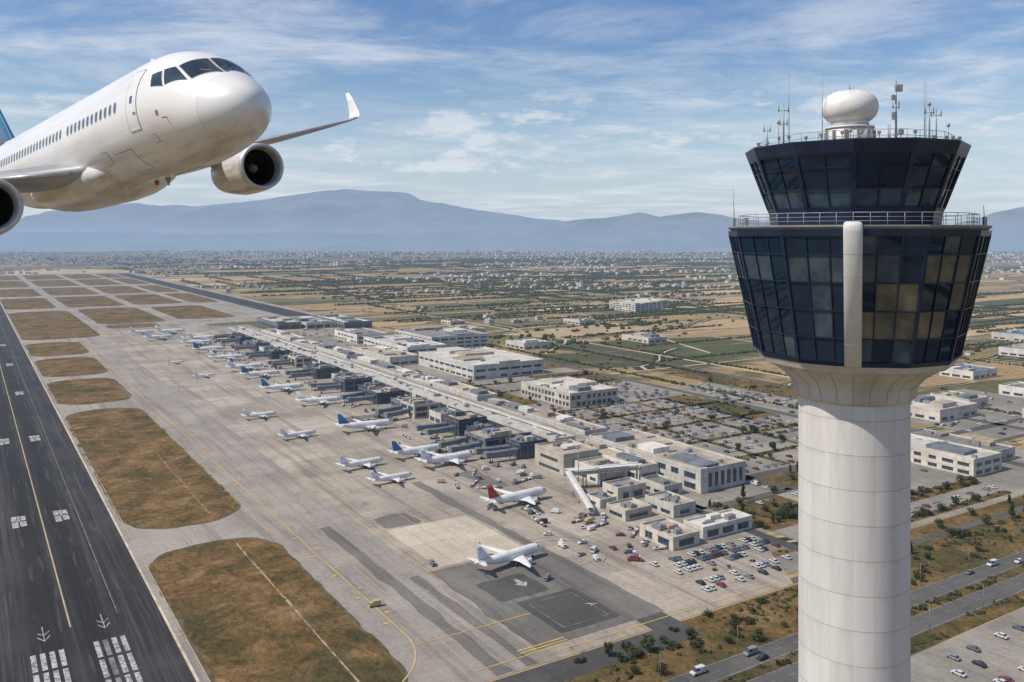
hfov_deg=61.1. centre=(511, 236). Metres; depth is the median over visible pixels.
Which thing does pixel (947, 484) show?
tree
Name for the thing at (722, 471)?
window
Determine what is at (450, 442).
jet bridge
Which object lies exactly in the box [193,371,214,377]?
parked airliner
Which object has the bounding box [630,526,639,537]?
baggage train
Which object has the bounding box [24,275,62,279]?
grass
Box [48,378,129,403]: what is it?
grass
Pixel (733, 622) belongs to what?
tree
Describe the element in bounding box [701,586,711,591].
parked car
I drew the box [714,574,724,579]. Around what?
parked car
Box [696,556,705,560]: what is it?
parked car
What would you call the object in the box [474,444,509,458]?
jet bridge
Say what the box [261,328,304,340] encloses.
terminal annex
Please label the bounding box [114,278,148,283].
grass
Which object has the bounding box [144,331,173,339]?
parked airliner
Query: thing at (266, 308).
runway
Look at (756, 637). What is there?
shrub
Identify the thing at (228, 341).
jet bridge
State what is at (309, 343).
terminal annex
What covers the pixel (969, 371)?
warehouse
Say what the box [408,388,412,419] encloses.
floodlight mast
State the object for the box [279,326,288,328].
window
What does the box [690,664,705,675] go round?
delivery van
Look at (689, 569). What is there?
parked car
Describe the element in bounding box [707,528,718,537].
window
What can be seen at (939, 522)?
tree
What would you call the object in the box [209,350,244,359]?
parked airliner
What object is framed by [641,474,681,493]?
service building
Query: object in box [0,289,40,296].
grass
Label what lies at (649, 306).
apartment block
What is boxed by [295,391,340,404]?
parked airliner
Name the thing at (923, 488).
shrub
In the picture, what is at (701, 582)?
parked car
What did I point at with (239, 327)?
clerestory window
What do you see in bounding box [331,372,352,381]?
gate pier
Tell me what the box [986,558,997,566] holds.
delivery van
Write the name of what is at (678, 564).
parked car
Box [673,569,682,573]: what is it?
parked car
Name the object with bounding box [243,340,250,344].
gate pier
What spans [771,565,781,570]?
parked car
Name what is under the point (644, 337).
warehouse
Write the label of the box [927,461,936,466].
window
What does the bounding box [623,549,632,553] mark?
parked car
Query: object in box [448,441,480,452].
jet bridge
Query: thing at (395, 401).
gate pier
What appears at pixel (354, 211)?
mountain
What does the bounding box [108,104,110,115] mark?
cabin window
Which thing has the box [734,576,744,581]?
parked car
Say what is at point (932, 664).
pavement
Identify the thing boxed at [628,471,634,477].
window
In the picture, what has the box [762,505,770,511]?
tree
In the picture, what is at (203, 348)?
parked airliner
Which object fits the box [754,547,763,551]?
parked car
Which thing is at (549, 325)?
road
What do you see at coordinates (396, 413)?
jet bridge
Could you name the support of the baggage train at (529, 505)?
on the apron at (684, 588)
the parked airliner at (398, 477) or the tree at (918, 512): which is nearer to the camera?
the tree at (918, 512)
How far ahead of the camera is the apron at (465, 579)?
317.89 m
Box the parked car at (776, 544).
[771,542,780,546]
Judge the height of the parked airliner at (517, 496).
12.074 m
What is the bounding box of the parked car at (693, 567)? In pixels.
[687,565,697,570]
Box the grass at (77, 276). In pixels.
[63,274,99,278]
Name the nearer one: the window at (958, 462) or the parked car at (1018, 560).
the parked car at (1018, 560)
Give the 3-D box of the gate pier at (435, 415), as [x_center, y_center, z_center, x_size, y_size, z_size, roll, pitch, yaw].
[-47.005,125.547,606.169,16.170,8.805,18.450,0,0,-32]
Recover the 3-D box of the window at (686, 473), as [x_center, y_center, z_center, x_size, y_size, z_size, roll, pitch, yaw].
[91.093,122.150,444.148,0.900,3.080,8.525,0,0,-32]
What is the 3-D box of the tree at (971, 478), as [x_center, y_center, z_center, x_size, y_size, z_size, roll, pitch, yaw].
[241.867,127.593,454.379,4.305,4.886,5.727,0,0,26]
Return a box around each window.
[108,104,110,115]
[113,102,115,113]
[150,58,250,86]
[239,327,558,433]
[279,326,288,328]
[379,393,389,397]
[391,392,401,396]
[416,406,426,410]
[416,412,426,416]
[462,422,470,426]
[486,419,502,425]
[487,439,498,445]
[522,444,532,450]
[522,451,532,457]
[538,461,559,471]
[541,453,556,461]
[605,475,624,480]
[609,509,621,517]
[623,492,628,498]
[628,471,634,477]
[629,510,648,518]
[634,489,642,495]
[642,472,655,476]
[644,529,651,538]
[654,460,665,469]
[658,535,668,545]
[660,507,669,514]
[671,466,677,473]
[679,536,694,546]
[680,508,689,514]
[684,470,695,479]
[684,480,694,489]
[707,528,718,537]
[709,472,712,486]
[715,471,718,485]
[721,470,723,484]
[723,524,733,533]
[727,469,730,482]
[733,467,736,481]
[738,520,748,529]
[739,466,742,480]
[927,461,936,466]
[941,464,952,470]
[942,457,952,462]
[957,460,968,466]
[957,468,968,474]
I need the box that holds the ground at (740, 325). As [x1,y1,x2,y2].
[0,251,1023,681]
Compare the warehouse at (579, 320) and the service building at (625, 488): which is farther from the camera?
the warehouse at (579, 320)
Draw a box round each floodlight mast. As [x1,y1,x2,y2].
[371,376,375,404]
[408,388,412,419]
[575,445,580,482]
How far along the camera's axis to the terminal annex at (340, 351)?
910.19 m
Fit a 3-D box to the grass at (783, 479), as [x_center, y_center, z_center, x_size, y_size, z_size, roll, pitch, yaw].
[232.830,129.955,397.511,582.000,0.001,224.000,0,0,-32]
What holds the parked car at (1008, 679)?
on the pavement at (932, 664)
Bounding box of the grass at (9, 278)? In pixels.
[0,276,19,279]
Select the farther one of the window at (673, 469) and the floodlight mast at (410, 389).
the floodlight mast at (410, 389)
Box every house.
[483,313,495,317]
[484,318,493,323]
[490,311,498,316]
[511,318,525,322]
[535,315,542,319]
[965,350,974,355]
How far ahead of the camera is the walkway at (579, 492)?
419.16 m
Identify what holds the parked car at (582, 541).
on the apron at (684, 588)
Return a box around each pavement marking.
[0,303,199,681]
[0,327,685,681]
[0,344,596,681]
[79,339,779,670]
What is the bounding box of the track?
[156,452,359,681]
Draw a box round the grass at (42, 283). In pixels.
[31,280,77,286]
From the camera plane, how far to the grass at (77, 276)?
2801.56 m
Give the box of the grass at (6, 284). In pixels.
[0,281,28,287]
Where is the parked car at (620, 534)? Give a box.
[615,532,624,535]
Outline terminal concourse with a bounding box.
[229,326,575,441]
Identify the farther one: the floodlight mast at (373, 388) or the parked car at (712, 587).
the floodlight mast at (373, 388)
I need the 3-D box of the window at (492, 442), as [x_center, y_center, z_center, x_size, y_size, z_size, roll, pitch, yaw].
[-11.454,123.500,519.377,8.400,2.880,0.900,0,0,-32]
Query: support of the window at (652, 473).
in the terminal building at (649, 467)
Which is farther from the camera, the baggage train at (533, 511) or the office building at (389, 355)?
the office building at (389, 355)
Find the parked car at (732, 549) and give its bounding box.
[727,547,736,551]
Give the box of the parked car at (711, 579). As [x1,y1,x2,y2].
[705,577,715,581]
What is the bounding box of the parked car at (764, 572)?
[757,569,767,574]
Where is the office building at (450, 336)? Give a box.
[395,326,487,347]
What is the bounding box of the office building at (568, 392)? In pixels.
[521,376,617,407]
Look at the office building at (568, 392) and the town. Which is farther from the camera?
the town
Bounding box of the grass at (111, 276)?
[97,274,123,277]
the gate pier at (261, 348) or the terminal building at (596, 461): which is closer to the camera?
the terminal building at (596, 461)
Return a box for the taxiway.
[0,273,545,681]
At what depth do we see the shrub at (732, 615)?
293.72 m
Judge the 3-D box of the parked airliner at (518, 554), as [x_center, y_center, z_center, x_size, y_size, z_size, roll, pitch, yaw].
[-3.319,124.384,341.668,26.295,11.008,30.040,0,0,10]
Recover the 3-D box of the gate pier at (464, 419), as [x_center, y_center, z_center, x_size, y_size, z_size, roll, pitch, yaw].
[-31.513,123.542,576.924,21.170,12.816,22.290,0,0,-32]
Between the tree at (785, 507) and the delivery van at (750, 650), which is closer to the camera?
the delivery van at (750, 650)
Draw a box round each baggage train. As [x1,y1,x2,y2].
[477,485,501,488]
[518,476,534,482]
[521,506,540,514]
[523,501,539,508]
[531,516,546,526]
[571,516,594,522]
[587,521,608,528]
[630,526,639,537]
[631,548,643,560]
[653,546,668,549]
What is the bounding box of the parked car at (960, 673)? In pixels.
[950,669,966,677]
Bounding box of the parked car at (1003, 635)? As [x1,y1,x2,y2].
[993,632,1008,638]
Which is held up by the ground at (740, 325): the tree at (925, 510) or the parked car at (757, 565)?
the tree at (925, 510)
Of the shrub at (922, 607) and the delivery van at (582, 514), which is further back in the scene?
the delivery van at (582, 514)
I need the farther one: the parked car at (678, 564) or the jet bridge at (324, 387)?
the jet bridge at (324, 387)
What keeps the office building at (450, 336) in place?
on the ground at (740, 325)
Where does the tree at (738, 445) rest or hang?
on the ground at (740, 325)
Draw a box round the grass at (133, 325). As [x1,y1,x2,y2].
[106,323,159,327]
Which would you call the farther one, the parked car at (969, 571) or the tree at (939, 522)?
the tree at (939, 522)
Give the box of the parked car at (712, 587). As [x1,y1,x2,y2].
[706,584,716,589]
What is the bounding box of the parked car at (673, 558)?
[668,556,677,561]
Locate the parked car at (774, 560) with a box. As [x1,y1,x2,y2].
[768,558,778,563]
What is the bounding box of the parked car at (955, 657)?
[945,653,960,660]
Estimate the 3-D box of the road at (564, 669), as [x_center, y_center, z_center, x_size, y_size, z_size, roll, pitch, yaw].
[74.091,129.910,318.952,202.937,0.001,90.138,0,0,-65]
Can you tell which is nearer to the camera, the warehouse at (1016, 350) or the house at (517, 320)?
the warehouse at (1016, 350)
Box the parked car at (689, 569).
[683,566,692,571]
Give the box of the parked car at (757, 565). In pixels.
[751,563,761,568]
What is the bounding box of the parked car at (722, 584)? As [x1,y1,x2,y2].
[715,582,726,586]
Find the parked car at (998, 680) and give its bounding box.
[993,678,1006,681]
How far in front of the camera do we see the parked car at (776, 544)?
362.60 m
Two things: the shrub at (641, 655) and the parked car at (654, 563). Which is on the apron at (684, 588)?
the parked car at (654, 563)
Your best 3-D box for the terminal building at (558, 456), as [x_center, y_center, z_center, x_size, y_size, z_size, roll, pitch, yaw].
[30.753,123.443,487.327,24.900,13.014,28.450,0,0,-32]
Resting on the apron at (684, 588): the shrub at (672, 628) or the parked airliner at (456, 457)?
the parked airliner at (456, 457)
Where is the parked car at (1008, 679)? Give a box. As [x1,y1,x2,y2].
[998,675,1014,681]
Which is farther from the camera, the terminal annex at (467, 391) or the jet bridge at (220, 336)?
the jet bridge at (220, 336)
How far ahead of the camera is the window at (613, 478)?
456.90 m
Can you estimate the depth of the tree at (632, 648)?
266.80 m
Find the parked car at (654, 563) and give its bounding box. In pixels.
[649,561,658,566]
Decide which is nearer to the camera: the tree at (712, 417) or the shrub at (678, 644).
the shrub at (678, 644)
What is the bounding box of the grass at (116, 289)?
[93,286,145,293]
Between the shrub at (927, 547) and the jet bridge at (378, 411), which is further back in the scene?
the jet bridge at (378, 411)
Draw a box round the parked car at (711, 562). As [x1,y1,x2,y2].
[706,560,715,564]
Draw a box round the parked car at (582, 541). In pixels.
[577,539,587,543]
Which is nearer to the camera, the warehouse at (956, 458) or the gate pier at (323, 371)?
the warehouse at (956, 458)
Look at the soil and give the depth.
367.65 m
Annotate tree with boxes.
[603,642,613,655]
[625,645,641,656]
[628,665,641,672]
[643,635,654,651]
[656,661,667,674]
[659,634,667,643]
[685,626,698,639]
[706,414,716,418]
[723,636,732,643]
[727,619,739,629]
[735,442,741,448]
[735,497,743,504]
[738,425,747,432]
[740,484,745,497]
[747,606,755,611]
[749,425,758,431]
[752,520,763,524]
[754,627,764,639]
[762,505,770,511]
[768,485,777,493]
[769,442,776,450]
[774,509,783,515]
[778,433,785,439]
[779,502,789,510]
[780,620,787,627]
[783,509,795,517]
[912,570,919,579]
[913,510,923,515]
[917,572,925,581]
[920,507,930,513]
[924,552,931,558]
[934,518,946,527]
[936,503,946,510]
[942,481,951,488]
[944,526,959,533]
[950,496,959,503]
[955,475,967,482]
[967,507,977,514]
[969,475,976,483]
[981,514,991,524]
[1008,502,1015,518]
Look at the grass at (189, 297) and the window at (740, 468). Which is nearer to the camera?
the window at (740, 468)
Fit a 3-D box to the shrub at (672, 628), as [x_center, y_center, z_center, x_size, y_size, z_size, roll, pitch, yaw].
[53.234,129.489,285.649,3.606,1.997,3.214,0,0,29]
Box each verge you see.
[563,495,1023,681]
[717,566,1023,681]
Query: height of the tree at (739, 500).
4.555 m
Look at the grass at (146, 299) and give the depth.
1781.46 m
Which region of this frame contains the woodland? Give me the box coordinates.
[0,250,1023,681]
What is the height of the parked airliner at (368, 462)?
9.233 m
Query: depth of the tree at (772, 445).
524.56 m
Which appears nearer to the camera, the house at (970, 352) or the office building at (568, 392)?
the office building at (568, 392)
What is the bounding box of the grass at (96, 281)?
[76,279,119,284]
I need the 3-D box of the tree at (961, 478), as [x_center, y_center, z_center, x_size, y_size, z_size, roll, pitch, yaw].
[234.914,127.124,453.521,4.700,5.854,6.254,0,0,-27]
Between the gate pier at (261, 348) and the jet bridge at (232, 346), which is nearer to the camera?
the gate pier at (261, 348)
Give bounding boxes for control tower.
[728,74,991,681]
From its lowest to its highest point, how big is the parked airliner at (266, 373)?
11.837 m
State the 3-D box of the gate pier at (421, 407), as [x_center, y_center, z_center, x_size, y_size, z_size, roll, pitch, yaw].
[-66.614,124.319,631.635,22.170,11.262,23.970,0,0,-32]
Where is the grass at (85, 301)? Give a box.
[56,296,123,306]
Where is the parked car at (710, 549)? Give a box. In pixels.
[704,547,713,551]
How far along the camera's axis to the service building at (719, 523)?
379.74 m
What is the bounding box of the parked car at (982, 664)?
[971,660,986,667]
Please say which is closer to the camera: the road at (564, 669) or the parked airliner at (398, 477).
the road at (564, 669)
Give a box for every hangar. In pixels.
[257,316,300,329]
[290,316,331,328]
[313,314,371,328]
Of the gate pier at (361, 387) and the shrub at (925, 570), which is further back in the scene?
the gate pier at (361, 387)
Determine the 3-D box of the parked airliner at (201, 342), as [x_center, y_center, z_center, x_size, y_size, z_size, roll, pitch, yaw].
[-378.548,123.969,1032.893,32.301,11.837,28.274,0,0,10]
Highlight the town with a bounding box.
[0,250,1023,279]
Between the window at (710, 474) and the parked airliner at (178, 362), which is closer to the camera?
the window at (710, 474)
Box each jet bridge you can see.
[213,335,226,340]
[220,339,238,345]
[231,345,250,348]
[234,346,253,352]
[245,351,264,357]
[249,353,269,358]
[267,359,288,366]
[271,361,293,368]
[285,369,307,377]
[291,372,314,379]
[311,382,336,390]
[316,384,342,393]
[340,391,364,402]
[347,395,374,404]
[375,405,401,417]
[384,408,409,417]
[415,422,446,434]
[425,425,454,438]
[437,436,467,451]
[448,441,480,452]
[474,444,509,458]
[483,447,517,462]
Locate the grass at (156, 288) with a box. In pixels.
[138,285,177,291]
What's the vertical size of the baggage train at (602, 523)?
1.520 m
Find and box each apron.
[97,327,792,661]
[319,413,663,675]
[387,515,520,566]
[476,574,619,632]
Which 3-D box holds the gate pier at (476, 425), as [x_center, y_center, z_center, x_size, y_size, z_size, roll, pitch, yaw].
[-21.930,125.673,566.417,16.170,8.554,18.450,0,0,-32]
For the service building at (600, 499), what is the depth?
417.91 m
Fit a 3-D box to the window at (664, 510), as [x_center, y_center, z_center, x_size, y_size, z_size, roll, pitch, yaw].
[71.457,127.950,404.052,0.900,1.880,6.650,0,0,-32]
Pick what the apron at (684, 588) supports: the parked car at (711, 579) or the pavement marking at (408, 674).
the parked car at (711, 579)
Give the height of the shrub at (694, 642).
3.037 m
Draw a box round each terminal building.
[535,439,598,475]
[575,455,627,484]
[577,439,658,479]
[589,428,745,493]
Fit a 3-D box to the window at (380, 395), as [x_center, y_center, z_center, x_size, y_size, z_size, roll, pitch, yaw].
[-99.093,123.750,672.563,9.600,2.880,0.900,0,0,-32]
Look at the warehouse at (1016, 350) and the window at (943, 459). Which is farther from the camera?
the warehouse at (1016, 350)
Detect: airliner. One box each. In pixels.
[0,51,359,234]
[129,327,154,334]
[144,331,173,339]
[154,325,184,333]
[165,359,184,363]
[181,336,212,344]
[186,332,214,339]
[192,342,225,350]
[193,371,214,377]
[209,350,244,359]
[225,359,263,369]
[239,366,279,377]
[241,409,275,418]
[259,379,303,391]
[277,427,316,438]
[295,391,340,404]
[335,414,392,431]
[336,455,382,468]
[366,470,411,482]
[387,441,440,456]
[414,448,473,465]
[467,541,541,566]
[479,484,546,505]
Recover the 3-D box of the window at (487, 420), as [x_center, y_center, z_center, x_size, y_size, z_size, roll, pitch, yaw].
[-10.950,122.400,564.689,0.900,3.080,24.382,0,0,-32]
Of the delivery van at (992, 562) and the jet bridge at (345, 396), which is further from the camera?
the jet bridge at (345, 396)
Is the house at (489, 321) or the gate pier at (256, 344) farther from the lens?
the house at (489, 321)
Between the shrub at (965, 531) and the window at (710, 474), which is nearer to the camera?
the shrub at (965, 531)
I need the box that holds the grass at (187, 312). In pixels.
[153,305,232,318]
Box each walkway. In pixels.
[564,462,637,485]
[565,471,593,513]
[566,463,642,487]
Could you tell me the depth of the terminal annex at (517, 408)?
627.60 m
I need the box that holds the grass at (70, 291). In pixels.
[42,287,97,294]
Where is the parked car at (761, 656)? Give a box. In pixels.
[756,653,768,660]
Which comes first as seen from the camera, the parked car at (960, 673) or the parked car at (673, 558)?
the parked car at (960, 673)
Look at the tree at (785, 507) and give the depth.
403.78 m
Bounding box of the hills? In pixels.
[0,232,1023,250]
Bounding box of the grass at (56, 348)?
[26,342,87,355]
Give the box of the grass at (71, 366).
[35,357,106,376]
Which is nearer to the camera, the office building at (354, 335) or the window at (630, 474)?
the window at (630, 474)
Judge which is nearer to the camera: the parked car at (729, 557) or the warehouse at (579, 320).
the parked car at (729, 557)
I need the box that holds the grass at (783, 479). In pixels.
[759,470,1023,546]
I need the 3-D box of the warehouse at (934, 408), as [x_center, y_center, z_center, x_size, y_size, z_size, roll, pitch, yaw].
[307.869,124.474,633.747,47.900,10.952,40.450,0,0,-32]
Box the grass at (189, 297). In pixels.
[166,293,216,301]
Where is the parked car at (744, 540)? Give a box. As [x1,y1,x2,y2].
[738,538,747,542]
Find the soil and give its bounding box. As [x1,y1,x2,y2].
[1,274,407,681]
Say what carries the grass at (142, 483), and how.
on the soil
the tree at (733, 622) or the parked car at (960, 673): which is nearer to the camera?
the parked car at (960, 673)
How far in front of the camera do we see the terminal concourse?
666.22 m
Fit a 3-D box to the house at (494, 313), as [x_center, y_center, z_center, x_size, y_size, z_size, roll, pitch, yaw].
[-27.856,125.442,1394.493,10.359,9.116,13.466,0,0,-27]
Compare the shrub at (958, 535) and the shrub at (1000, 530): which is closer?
the shrub at (958, 535)
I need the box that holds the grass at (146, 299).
[116,294,181,303]
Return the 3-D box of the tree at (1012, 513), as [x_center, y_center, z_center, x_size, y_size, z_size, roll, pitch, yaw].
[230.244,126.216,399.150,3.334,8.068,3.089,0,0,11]
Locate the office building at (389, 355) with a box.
[352,345,418,364]
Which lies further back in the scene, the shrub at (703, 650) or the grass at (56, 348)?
the grass at (56, 348)
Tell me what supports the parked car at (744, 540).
on the apron at (684, 588)
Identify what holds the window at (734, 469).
in the terminal building at (696, 469)
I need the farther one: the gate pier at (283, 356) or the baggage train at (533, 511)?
the gate pier at (283, 356)
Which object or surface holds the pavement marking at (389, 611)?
on the apron at (684, 588)
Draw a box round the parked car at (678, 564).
[673,562,682,566]
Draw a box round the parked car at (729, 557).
[724,555,733,559]
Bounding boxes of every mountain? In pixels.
[0,207,1023,251]
[6,189,563,233]
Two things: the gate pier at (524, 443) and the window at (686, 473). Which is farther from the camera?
the gate pier at (524, 443)
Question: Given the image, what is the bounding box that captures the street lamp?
[660,651,665,680]
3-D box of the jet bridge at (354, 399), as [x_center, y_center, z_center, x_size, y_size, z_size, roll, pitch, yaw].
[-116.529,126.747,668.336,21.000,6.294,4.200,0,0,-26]
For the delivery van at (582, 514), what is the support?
on the apron at (684, 588)
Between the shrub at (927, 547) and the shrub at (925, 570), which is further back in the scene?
the shrub at (927, 547)
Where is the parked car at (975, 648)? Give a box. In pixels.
[965,645,980,651]
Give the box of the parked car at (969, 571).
[964,569,974,574]
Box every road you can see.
[3,264,1023,377]
[383,327,1023,615]
[492,508,797,681]
[663,551,1023,681]
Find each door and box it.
[125,69,145,132]
[176,165,213,174]
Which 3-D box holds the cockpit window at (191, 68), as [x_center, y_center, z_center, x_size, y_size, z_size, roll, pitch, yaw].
[-10.337,-5.670,29.580,3.467,0.810,2.326,-14,7,-41]
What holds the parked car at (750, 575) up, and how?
on the apron at (684, 588)
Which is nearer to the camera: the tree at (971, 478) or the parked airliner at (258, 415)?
the tree at (971, 478)
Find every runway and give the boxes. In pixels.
[0,304,195,681]
[116,273,309,316]
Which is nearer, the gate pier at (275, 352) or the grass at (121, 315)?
the gate pier at (275, 352)
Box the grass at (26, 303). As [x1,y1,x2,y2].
[1,298,54,309]
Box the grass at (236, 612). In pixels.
[151,538,402,681]
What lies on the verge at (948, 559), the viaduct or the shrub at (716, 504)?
the shrub at (716, 504)
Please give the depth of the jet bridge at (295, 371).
799.17 m
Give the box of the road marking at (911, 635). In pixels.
[664,550,1023,681]
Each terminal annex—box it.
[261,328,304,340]
[293,339,321,348]
[316,344,362,359]
[350,356,420,377]
[406,374,443,385]
[432,380,497,401]
[481,398,537,415]
[525,409,607,435]
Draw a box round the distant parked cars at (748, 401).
[295,329,1023,434]
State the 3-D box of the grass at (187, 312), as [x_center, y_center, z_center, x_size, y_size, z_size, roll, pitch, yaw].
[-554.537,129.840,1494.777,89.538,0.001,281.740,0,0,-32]
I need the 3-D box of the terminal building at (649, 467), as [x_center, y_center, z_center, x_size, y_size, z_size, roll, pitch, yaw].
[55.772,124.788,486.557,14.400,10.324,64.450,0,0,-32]
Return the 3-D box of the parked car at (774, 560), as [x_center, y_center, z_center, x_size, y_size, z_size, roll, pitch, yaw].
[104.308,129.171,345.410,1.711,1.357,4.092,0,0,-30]
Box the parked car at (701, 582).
[695,579,705,584]
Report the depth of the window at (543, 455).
480.88 m
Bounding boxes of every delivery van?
[537,518,547,523]
[579,512,586,517]
[590,546,597,552]
[627,555,638,561]
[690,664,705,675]
[743,645,757,655]
[750,480,758,484]
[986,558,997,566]
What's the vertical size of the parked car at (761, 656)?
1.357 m
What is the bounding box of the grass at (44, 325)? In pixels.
[9,311,98,339]
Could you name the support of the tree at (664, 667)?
on the verge at (948, 559)
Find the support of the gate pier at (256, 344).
on the apron at (684, 588)
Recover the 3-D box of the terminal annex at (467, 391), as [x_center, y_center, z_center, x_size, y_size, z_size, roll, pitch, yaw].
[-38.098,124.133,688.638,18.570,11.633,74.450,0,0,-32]
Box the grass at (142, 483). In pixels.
[66,408,237,527]
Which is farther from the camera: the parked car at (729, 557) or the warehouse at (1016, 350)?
the warehouse at (1016, 350)
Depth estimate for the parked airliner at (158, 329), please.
1151.74 m
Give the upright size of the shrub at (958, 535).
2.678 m
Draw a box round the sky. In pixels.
[0,0,1023,224]
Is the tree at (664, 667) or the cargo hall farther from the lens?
the cargo hall
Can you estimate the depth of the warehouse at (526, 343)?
1003.92 m
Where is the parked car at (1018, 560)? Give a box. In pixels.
[1014,558,1023,563]
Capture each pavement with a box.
[208,324,797,532]
[761,389,1023,681]
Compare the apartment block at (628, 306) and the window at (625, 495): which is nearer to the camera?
the window at (625, 495)
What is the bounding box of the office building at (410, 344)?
[363,334,446,354]
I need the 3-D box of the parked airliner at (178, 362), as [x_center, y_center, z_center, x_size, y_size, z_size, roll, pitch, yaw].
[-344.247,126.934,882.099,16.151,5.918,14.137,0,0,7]
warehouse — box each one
[441,318,464,324]
[452,325,485,332]
[506,338,548,349]
[563,317,595,324]
[622,332,666,343]
[911,395,977,422]
[911,428,1014,460]
[911,434,1001,476]
[930,390,987,406]
[939,364,996,379]
[991,330,1023,341]
[999,343,1023,356]
[999,381,1023,397]
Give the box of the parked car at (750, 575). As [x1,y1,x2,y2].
[744,573,754,578]
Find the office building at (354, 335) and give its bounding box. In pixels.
[335,328,387,343]
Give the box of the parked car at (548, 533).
[543,531,552,535]
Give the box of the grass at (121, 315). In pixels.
[79,307,164,323]
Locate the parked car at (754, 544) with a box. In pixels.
[748,542,757,546]
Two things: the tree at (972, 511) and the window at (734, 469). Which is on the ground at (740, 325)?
the tree at (972, 511)
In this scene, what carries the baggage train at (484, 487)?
on the apron at (684, 588)
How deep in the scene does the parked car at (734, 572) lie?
332.51 m
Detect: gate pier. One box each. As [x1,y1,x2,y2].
[227,330,239,334]
[227,334,240,338]
[235,335,251,344]
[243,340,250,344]
[250,340,268,351]
[259,345,276,350]
[264,346,288,359]
[280,354,292,359]
[288,353,311,367]
[306,363,338,378]
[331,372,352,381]
[334,372,371,391]
[358,382,383,391]
[363,385,403,404]
[391,395,414,405]
[400,397,440,418]
[429,407,457,422]
[443,410,485,435]
[464,425,522,447]
[465,422,495,429]
[505,432,546,459]
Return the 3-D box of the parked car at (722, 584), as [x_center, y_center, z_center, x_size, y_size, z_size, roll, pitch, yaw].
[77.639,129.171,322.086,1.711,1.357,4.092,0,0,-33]
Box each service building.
[586,490,616,508]
[603,477,645,499]
[606,497,651,521]
[640,517,699,550]
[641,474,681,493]
[645,490,695,517]
[683,508,751,540]
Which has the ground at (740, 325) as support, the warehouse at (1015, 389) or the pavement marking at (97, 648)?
the warehouse at (1015, 389)
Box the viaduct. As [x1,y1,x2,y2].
[248,327,588,442]
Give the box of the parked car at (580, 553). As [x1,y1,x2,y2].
[576,551,585,556]
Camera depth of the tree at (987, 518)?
390.29 m
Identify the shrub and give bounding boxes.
[573,656,586,662]
[615,652,633,661]
[620,641,630,650]
[634,651,644,658]
[666,640,682,649]
[668,625,679,631]
[689,638,700,648]
[698,648,706,653]
[702,609,713,617]
[711,502,721,507]
[728,629,739,635]
[730,613,745,620]
[749,634,764,642]
[756,596,768,603]
[760,523,769,528]
[913,492,926,496]
[916,486,930,491]
[918,566,930,572]
[918,605,927,610]
[924,545,932,550]
[952,532,964,538]
[958,528,969,536]
[968,552,979,557]
[974,546,987,551]
[994,526,1006,532]
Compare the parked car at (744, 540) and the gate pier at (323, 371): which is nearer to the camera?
the parked car at (744, 540)
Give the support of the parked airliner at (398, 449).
on the apron at (684, 588)
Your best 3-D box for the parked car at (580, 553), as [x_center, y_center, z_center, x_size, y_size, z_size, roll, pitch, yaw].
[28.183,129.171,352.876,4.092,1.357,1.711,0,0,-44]
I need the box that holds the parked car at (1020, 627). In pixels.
[1011,624,1023,630]
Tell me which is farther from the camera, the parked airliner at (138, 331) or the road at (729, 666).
the parked airliner at (138, 331)
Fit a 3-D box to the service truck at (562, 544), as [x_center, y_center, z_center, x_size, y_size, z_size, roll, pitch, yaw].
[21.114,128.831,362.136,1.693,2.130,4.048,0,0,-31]
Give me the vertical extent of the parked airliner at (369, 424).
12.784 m
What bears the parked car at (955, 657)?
on the pavement at (932, 664)
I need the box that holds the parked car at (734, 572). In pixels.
[728,570,738,574]
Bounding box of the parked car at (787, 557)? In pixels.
[781,555,791,559]
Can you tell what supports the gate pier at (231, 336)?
on the apron at (684, 588)
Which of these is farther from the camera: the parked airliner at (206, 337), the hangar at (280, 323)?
the hangar at (280, 323)
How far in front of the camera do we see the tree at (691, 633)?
277.36 m
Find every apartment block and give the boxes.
[609,301,645,311]
[618,300,653,310]
[626,299,661,309]
[632,298,667,308]
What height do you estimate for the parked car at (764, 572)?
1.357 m
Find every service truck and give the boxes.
[369,598,380,607]
[429,559,435,566]
[437,478,444,482]
[492,462,499,466]
[543,573,550,581]
[551,508,559,513]
[558,540,566,548]
[583,517,592,524]
[593,554,598,560]
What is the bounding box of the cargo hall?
[419,346,543,379]
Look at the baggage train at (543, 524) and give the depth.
390.00 m
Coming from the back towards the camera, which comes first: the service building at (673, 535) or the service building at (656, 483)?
the service building at (656, 483)
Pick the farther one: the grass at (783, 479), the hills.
the hills
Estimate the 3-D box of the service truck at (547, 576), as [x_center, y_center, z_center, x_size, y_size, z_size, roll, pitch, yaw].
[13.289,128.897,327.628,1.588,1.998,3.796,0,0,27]
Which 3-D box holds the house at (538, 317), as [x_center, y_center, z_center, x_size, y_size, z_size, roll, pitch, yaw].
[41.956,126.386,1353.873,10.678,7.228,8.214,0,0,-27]
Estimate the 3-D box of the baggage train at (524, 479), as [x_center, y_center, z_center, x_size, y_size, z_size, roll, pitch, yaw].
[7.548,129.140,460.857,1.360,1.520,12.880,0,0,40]
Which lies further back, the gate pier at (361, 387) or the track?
the gate pier at (361, 387)
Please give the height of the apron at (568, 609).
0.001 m

